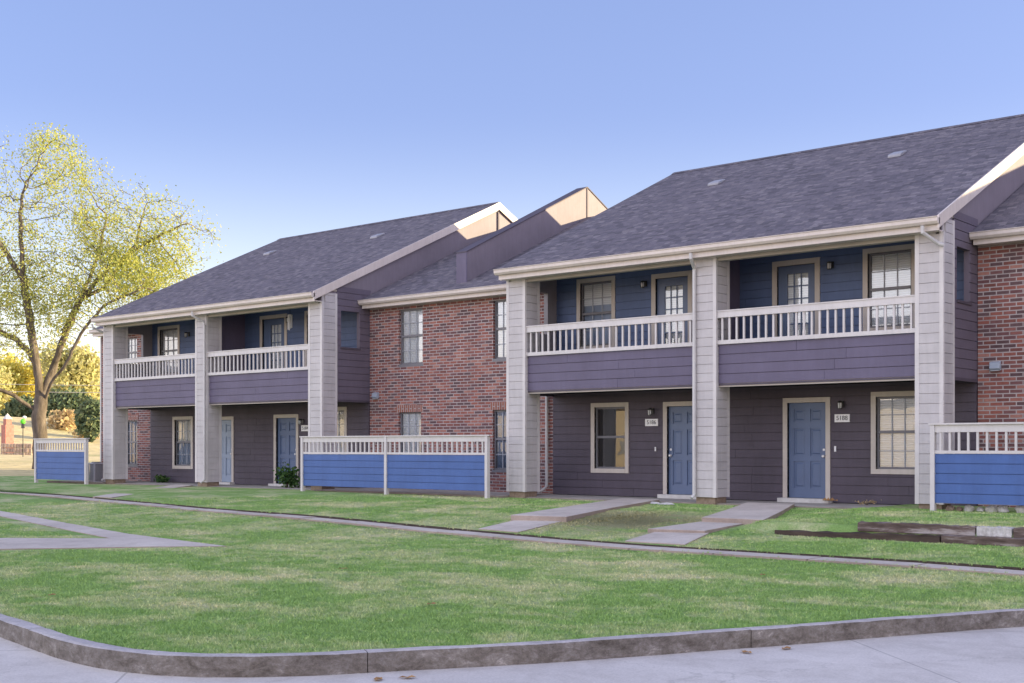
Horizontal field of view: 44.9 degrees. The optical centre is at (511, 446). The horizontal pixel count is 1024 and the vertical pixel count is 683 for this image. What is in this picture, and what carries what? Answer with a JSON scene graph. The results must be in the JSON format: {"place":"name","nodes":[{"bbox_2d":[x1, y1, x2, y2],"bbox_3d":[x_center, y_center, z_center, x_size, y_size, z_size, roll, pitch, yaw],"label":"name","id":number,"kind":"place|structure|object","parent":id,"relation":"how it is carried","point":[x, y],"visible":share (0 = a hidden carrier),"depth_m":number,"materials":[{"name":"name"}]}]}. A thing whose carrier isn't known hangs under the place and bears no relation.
{"place":"outdoors","nodes":[
{"label":"outdoors","id":0,"kind":"place"},
{"bbox_2d":[0,538,158,549],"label":"path","id":1,"kind":"structure","parent":0,"point":[40,543],"depth_m":20.24,"materials":[{"name":"concrete"}]},
{"bbox_2d":[0,511,226,546],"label":"path","id":2,"kind":"structure","parent":0,"point":[157,541],"depth_m":22.62,"materials":[{"name":"concrete"}]},
{"bbox_2d":[93,484,191,497],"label":"path","id":3,"kind":"structure","parent":0,"point":[114,495],"depth_m":33.66,"materials":[{"name":"concrete"}]},
{"bbox_2d":[0,416,1023,652],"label":"lawn","id":4,"kind":"structure","parent":0,"point":[16,473],"depth_m":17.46,"materials":[{"name":"green plant"}]},
{"bbox_2d":[1,413,13,452],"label":"brick pier","id":5,"kind":"structure","parent":4,"relation":"on","point":[7,431],"depth_m":84.84,"materials":[{"name":"red brick"}]},
{"bbox_2d":[0,364,19,414],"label":"tree","id":6,"kind":"object","parent":4,"relation":"on","point":[5,378],"visible":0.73,"depth_m":150.24,"materials":[{"name":"yellow plant"}]},
{"bbox_2d":[0,392,33,417],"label":"tree","id":7,"kind":"object","parent":4,"relation":"on","point":[14,407],"visible":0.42,"depth_m":140.18,"materials":[{"name":"green plant"}]},
{"bbox_2d":[1,443,32,454],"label":"stone wall","id":8,"kind":"structure","parent":4,"relation":"on","point":[22,449],"depth_m":81.76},
{"bbox_2d":[0,350,44,401],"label":"tree","id":9,"kind":"object","parent":4,"relation":"on","point":[23,377],"visible":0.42,"depth_m":167.20,"materials":[{"name":"yellow plant"}]},
{"bbox_2d":[20,416,26,427],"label":"garden marker","id":10,"kind":"object","parent":4,"relation":"on","point":[23,421],"visible":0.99,"depth_m":77.91,"materials":[{"name":"green plastic"}]},
{"bbox_2d":[46,408,75,430],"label":"shrub","id":11,"kind":"object","parent":4,"relation":"on","point":[64,420],"visible":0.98,"depth_m":111.87,"materials":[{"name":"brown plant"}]},
{"bbox_2d":[34,438,89,483],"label":"patio fence","id":12,"kind":"object","parent":4,"relation":"on","point":[62,465],"visible":0.84,"depth_m":42.04,"materials":[{"name":"paint"}]},
{"bbox_2d":[38,340,99,398],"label":"tree","id":13,"kind":"object","parent":4,"relation":"on","point":[82,367],"visible":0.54,"depth_m":163.17,"materials":[{"name":"yellow plant"}]},
{"bbox_2d":[47,385,93,417],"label":"tree","id":14,"kind":"object","parent":4,"relation":"on","point":[62,401],"visible":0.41,"depth_m":138.54,"materials":[{"name":"green plant"}]},
{"bbox_2d":[68,428,99,438],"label":"shrub","id":15,"kind":"object","parent":4,"relation":"on","point":[74,432],"visible":0.07,"depth_m":107.42,"materials":[{"name":"beige plant"}]},
{"bbox_2d":[73,396,99,441],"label":"tree","id":16,"kind":"object","parent":4,"relation":"on","point":[87,419],"visible":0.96,"depth_m":103.05,"materials":[{"name":"green plant"}]},
{"bbox_2d":[91,360,99,400],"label":"tree","id":17,"kind":"object","parent":4,"relation":"on","point":[97,395],"visible":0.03,"depth_m":188.05,"materials":[{"name":"yellow plant"}]},
{"bbox_2d":[88,462,104,480],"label":"air conditioner","id":18,"kind":"object","parent":4,"relation":"on","point":[95,471],"visible":0.54,"depth_m":42.64,"materials":[{"name":"metal"}]},
{"bbox_2d":[0,122,228,468],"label":"shade tree","id":19,"kind":"object","parent":4,"relation":"on","point":[127,263],"visible":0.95,"depth_m":54.40,"materials":[{"name":"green plant"}]},
{"bbox_2d":[153,474,169,482],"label":"shrub","id":20,"kind":"object","parent":4,"relation":"on","point":[161,478],"visible":1,"depth_m":41.72,"materials":[{"name":"green plant"}]},
{"bbox_2d":[299,435,492,497],"bbox_3d":[-3.155,0.627,31.889,6.910,1.845,0.140,0,0,40],"label":"patio fence","id":21,"kind":"object","parent":4,"relation":"on","point":[443,470],"visible":0.87,"depth_m":31.65,"materials":[{"name":"paint"}]},
{"bbox_2d":[0,492,1023,575],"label":"front walk","id":22,"kind":"structure","parent":4,"relation":"on","point":[665,549],"depth_m":19.50,"materials":[{"name":"concrete"}]},
{"bbox_2d":[478,520,560,532],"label":"entry walk","id":23,"kind":"structure","parent":4,"relation":"on","point":[516,526],"depth_m":21.80,"materials":[{"name":"concrete"}]},
{"bbox_2d":[47,114,1023,508],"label":"apartment building","id":24,"kind":"structure","parent":4,"relation":"on","point":[843,324],"depth_m":29.65,"materials":[{"name":"brick"}]},
{"bbox_2d":[128,338,136,363],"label":"window","id":25,"kind":"structure","parent":24,"relation":"in","point":[132,342],"depth_m":43.80,"materials":[{"name":"glass"}]},
{"bbox_2d":[128,420,137,466],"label":"window","id":26,"kind":"structure","parent":24,"relation":"in","point":[132,424],"depth_m":43.80,"materials":[{"name":"glass"}]},
{"bbox_2d":[158,325,180,375],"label":"door","id":27,"kind":"structure","parent":24,"relation":"in","point":[170,342],"depth_m":42.29,"materials":[{"name":"paint"}]},
{"bbox_2d":[172,416,193,468],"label":"window","id":28,"kind":"structure","parent":24,"relation":"in","point":[184,426],"depth_m":41.81,"materials":[{"name":"paint"}]},
{"bbox_2d":[219,416,234,484],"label":"door","id":29,"kind":"structure","parent":24,"relation":"in","point":[228,454],"depth_m":40.18,"materials":[{"name":"paint"}]},
{"bbox_2d":[260,313,287,372],"bbox_3d":[-7.399,-2.977,38.647,1.310,2.275,0.142,0,0,40],"label":"door","id":30,"kind":"structure","parent":24,"relation":"in","point":[275,326],"depth_m":38.72,"materials":[{"name":"blue paint"}]},
{"bbox_2d":[268,414,299,486],"bbox_3d":[-6.994,0.128,38.181,1.260,2.265,0.305,0,0,40],"label":"door","id":31,"kind":"structure","parent":24,"relation":"in","point":[288,427],"depth_m":38.30,"materials":[{"name":"blue paint"}]},
{"bbox_2d":[272,461,299,487],"bbox_3d":[-6.599,0.828,36.602,1.020,0.806,0.923,0,0,7],"label":"shrub","id":32,"kind":"object","parent":24,"relation":"on","point":[286,478],"visible":0.98,"depth_m":36.41,"materials":[{"name":"green plant"}]},
{"bbox_2d":[288,314,291,329],"bbox_3d":[-6.660,-3.940,37.179,0.145,0.880,0.138,0,0,40],"label":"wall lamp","id":33,"kind":"object","parent":24,"relation":"hanging from","point":[289,321],"visible":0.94,"depth_m":37.13,"materials":[{"name":"black"}]},
{"bbox_2d":[304,311,307,366],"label":"window","id":34,"kind":"structure","parent":24,"relation":"in","point":[305,312],"depth_m":37.61,"materials":[{"name":"paint"}]},
{"bbox_2d":[337,407,347,451],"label":"window","id":35,"kind":"structure","parent":24,"relation":"in","point":[342,416],"depth_m":36.73,"materials":[{"name":"paint"}]},
{"bbox_2d":[399,308,422,366],"bbox_3d":[-2.787,-3.085,34.856,0.980,1.650,0.180,0,0,40],"label":"window","id":36,"kind":"structure","parent":24,"relation":"in","point":[411,319],"depth_m":34.93,"materials":[{"name":"paint"}]},
{"bbox_2d":[401,412,420,454],"bbox_3d":[-2.808,-0.205,34.893,0.880,1.550,0.074,0,0,40],"label":"window","id":37,"kind":"structure","parent":24,"relation":"in","point":[410,421],"depth_m":34.97,"materials":[{"name":"paint"}]},
{"bbox_2d":[492,410,505,472],"bbox_3d":[-0.164,-0.155,32.630,0.840,1.650,0.142,0,0,40],"label":"window","id":38,"kind":"structure","parent":24,"relation":"in","point":[500,415],"depth_m":32.81,"materials":[{"name":"glass"}]},
{"bbox_2d":[493,300,505,361],"bbox_3d":[-0.156,-3.070,32.624,0.820,1.620,0.142,0,0,40],"label":"window","id":39,"kind":"structure","parent":24,"relation":"in","point":[500,305],"depth_m":32.81,"materials":[{"name":"glass"}]},
{"bbox_2d":[577,276,615,348],"bbox_3d":[2.115,-3.290,30.679,1.170,1.790,0.178,0,0,40],"label":"window","id":40,"kind":"structure","parent":24,"relation":"in","point":[598,302],"depth_m":30.72,"materials":[{"name":"glass"}]},
{"bbox_2d":[591,402,629,472],"bbox_3d":[2.437,-0.225,30.409,1.130,1.720,0.178,0,0,40],"label":"window","id":41,"kind":"structure","parent":24,"relation":"in","point":[612,449],"depth_m":30.48,"materials":[{"name":"paint"}]},
{"bbox_2d":[651,270,691,348],"bbox_3d":[3.800,-2.977,29.249,1.130,2.275,0.142,0,0,40],"label":"door","id":42,"kind":"structure","parent":24,"relation":"in","point":[676,298],"depth_m":29.29,"materials":[{"name":"blue paint"}]},
{"bbox_2d":[657,401,695,498],"bbox_3d":[3.983,0.088,28.970,1.200,2.305,0.305,0,0,40],"label":"door","id":43,"kind":"structure","parent":24,"relation":"in","point":[679,417],"depth_m":29.17,"materials":[{"name":"blue paint"}]},
{"bbox_2d":[772,257,820,341],"bbox_3d":[6.255,-2.972,27.189,1.140,2.265,0.142,0,0,40],"label":"door","id":44,"kind":"structure","parent":24,"relation":"in","point":[804,287],"depth_m":27.23,"materials":[{"name":"blue paint"}]},
{"bbox_2d":[777,397,832,502],"bbox_3d":[6.385,0.083,26.955,1.210,2.315,0.305,0,0,40],"label":"door","id":45,"kind":"structure","parent":24,"relation":"in","point":[809,440],"depth_m":27.04,"materials":[{"name":"blue paint"}]},
{"bbox_2d":[823,497,837,500],"bbox_3d":[6.744,1.104,26.310,0.281,0.072,0.333,0,0,-3],"label":"leaf pile","id":46,"kind":"object","parent":24,"relation":"on","point":[828,499],"visible":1,"depth_m":26.29,"materials":[{"name":"brown plant"}]},
{"bbox_2d":[855,499,881,504],"bbox_3d":[7.356,1.152,25.717,0.637,0.168,0.195,0,0,30],"label":"shrub","id":47,"kind":"object","parent":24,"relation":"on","point":[867,503],"visible":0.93,"depth_m":25.72,"materials":[{"name":"brown plant"}]},
{"bbox_2d":[863,243,914,330],"bbox_3d":[7.895,-3.285,25.829,1.160,1.780,0.178,0,0,40],"label":"window","id":48,"kind":"structure","parent":24,"relation":"in","point":[892,273],"depth_m":25.88,"materials":[{"name":"glass"}]},
{"bbox_2d":[871,391,914,474],"bbox_3d":[8.021,-0.295,25.723,1.130,1.720,0.178,0,0,40],"label":"window","id":49,"kind":"structure","parent":24,"relation":"in","point":[895,426],"depth_m":25.81,"materials":[{"name":"paint"}]},
{"bbox_2d":[511,506,610,521],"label":"entry walk","id":50,"kind":"structure","parent":4,"relation":"on","point":[567,513],"depth_m":22.97,"materials":[{"name":"concrete"}]},
{"bbox_2d":[573,498,658,509],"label":"entry walk","id":51,"kind":"structure","parent":4,"relation":"on","point":[615,504],"depth_m":26.09,"materials":[{"name":"concrete"}]},
{"bbox_2d":[659,502,673,504],"bbox_3d":[3.312,1.228,26.570,0.377,0.090,0.253,0,0,62],"label":"concrete piece","id":52,"kind":"object","parent":4,"relation":"on","point":[665,503],"visible":0.65,"depth_m":26.49,"materials":[{"name":"concrete"}]},
{"bbox_2d":[625,532,708,544],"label":"entry walk","id":53,"kind":"structure","parent":4,"relation":"on","point":[671,538],"depth_m":19.52,"materials":[{"name":"concrete"}]},
{"bbox_2d":[648,522,742,532],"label":"entry walk","id":54,"kind":"structure","parent":4,"relation":"on","point":[702,527],"depth_m":20.71,"materials":[{"name":"concrete"}]},
{"bbox_2d":[702,509,780,524],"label":"entry walk","id":55,"kind":"structure","parent":4,"relation":"on","point":[744,517],"depth_m":22.07,"materials":[{"name":"concrete"}]},
{"bbox_2d":[729,502,793,514],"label":"entry walk","id":56,"kind":"structure","parent":4,"relation":"on","point":[782,508],"depth_m":24.49,"materials":[{"name":"concrete"}]},
{"bbox_2d":[775,530,940,542],"bbox_3d":[5.395,1.413,19.474,2.732,0.184,0.167,0,0,39],"label":"landscape timber","id":57,"kind":"object","parent":4,"relation":"on","point":[926,538],"visible":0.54,"depth_m":19.27,"materials":[{"name":"brown wood"}]},
{"bbox_2d":[858,521,976,535],"bbox_3d":[6.202,1.246,19.005,1.832,0.159,0.169,0,0,39],"label":"landscape timber","id":58,"kind":"object","parent":57,"relation":"on","point":[934,529],"visible":1,"depth_m":18.92,"materials":[{"name":"wood"}]},
{"bbox_2d":[945,505,954,510],"bbox_3d":[8.041,1.132,22.729,0.180,0.128,0.145,0,0,21],"label":"stone","id":59,"kind":"object","parent":4,"relation":"on","point":[950,507],"visible":0.8,"depth_m":22.68,"materials":[{"name":"stone"}]},
{"bbox_2d":[964,505,974,511],"bbox_3d":[8.307,1.125,22.518,0.173,0.150,0.155,0,0,11],"label":"stone","id":60,"kind":"object","parent":4,"relation":"on","point":[967,508],"visible":0.72,"depth_m":22.46,"materials":[{"name":"grey stone"}]},
{"bbox_2d":[928,422,1023,510],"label":"patio fence","id":61,"kind":"object","parent":4,"relation":"on","point":[987,476],"visible":0.84,"depth_m":22.22,"materials":[{"name":"paint"}]},
{"bbox_2d":[941,534,1023,546],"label":"landscape timber","id":62,"kind":"object","parent":4,"relation":"on","point":[982,540],"visible":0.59,"depth_m":18.15,"materials":[{"name":"wood"}]},
{"bbox_2d":[985,505,997,512],"bbox_3d":[8.607,1.121,22.254,0.179,0.165,0.212,0,0,-29],"label":"stone","id":63,"kind":"object","parent":4,"relation":"on","point":[991,508],"visible":0.73,"depth_m":22.19,"materials":[{"name":"grey stone"}]},
{"bbox_2d":[977,526,1014,537],"bbox_3d":[7.120,1.243,18.247,0.510,0.154,0.172,0,0,40],"label":"stone block","id":64,"kind":"object","parent":4,"relation":"on","point":[997,531],"visible":1,"depth_m":18.18,"materials":[{"name":"stone"}]},
{"bbox_2d":[997,505,1008,512],"bbox_3d":[8.759,1.121,22.114,0.166,0.165,0.214,0,0,-27],"label":"stone","id":65,"kind":"object","parent":4,"relation":"on","point":[1003,508],"visible":0.74,"depth_m":22.06,"materials":[{"name":"grey stone"}]},
{"bbox_2d":[1013,527,1023,537],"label":"landscape timber","id":66,"kind":"object","parent":4,"relation":"on","point":[1018,532],"visible":1,"depth_m":17.96,"materials":[{"name":"brown wood"}]},
{"bbox_2d":[1014,505,1023,513],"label":"stone","id":67,"kind":"object","parent":4,"relation":"on","point":[1019,508],"visible":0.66,"depth_m":21.86,"materials":[{"name":"grey stone"}]},
{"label":"utility pole","id":68,"kind":"object","parent":4,"relation":"on","visible":0},
{"bbox_2d":[5,384,99,385],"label":"overhead cable","id":69,"kind":"object","parent":68,"relation":"attached to","point":[34,384],"visible":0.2,"depth_m":119.98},
{"bbox_2d":[10,391,99,392],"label":"overhead cable","id":70,"kind":"object","parent":68,"relation":"attached to","point":[63,392],"visible":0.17,"depth_m":119.98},
{"bbox_2d":[0,627,1023,682],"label":"road","id":71,"kind":"structure","parent":0,"point":[986,656],"depth_m":9.76,"materials":[{"name":"concrete"}]},
{"bbox_2d":[0,0,1023,403],"label":"sky","id":72,"kind":"structure","parent":0,"point":[279,119],"materials":[{"name":"blue"}]},
{"label":"ground","id":73,"kind":"structure","parent":0,"visible":0},
{"bbox_2d":[0,608,1023,677],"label":"curb","id":74,"kind":"structure","parent":73,"relation":"on","point":[49,642],"depth_m":10.05,"materials":[{"name":"concrete"}]}
]}

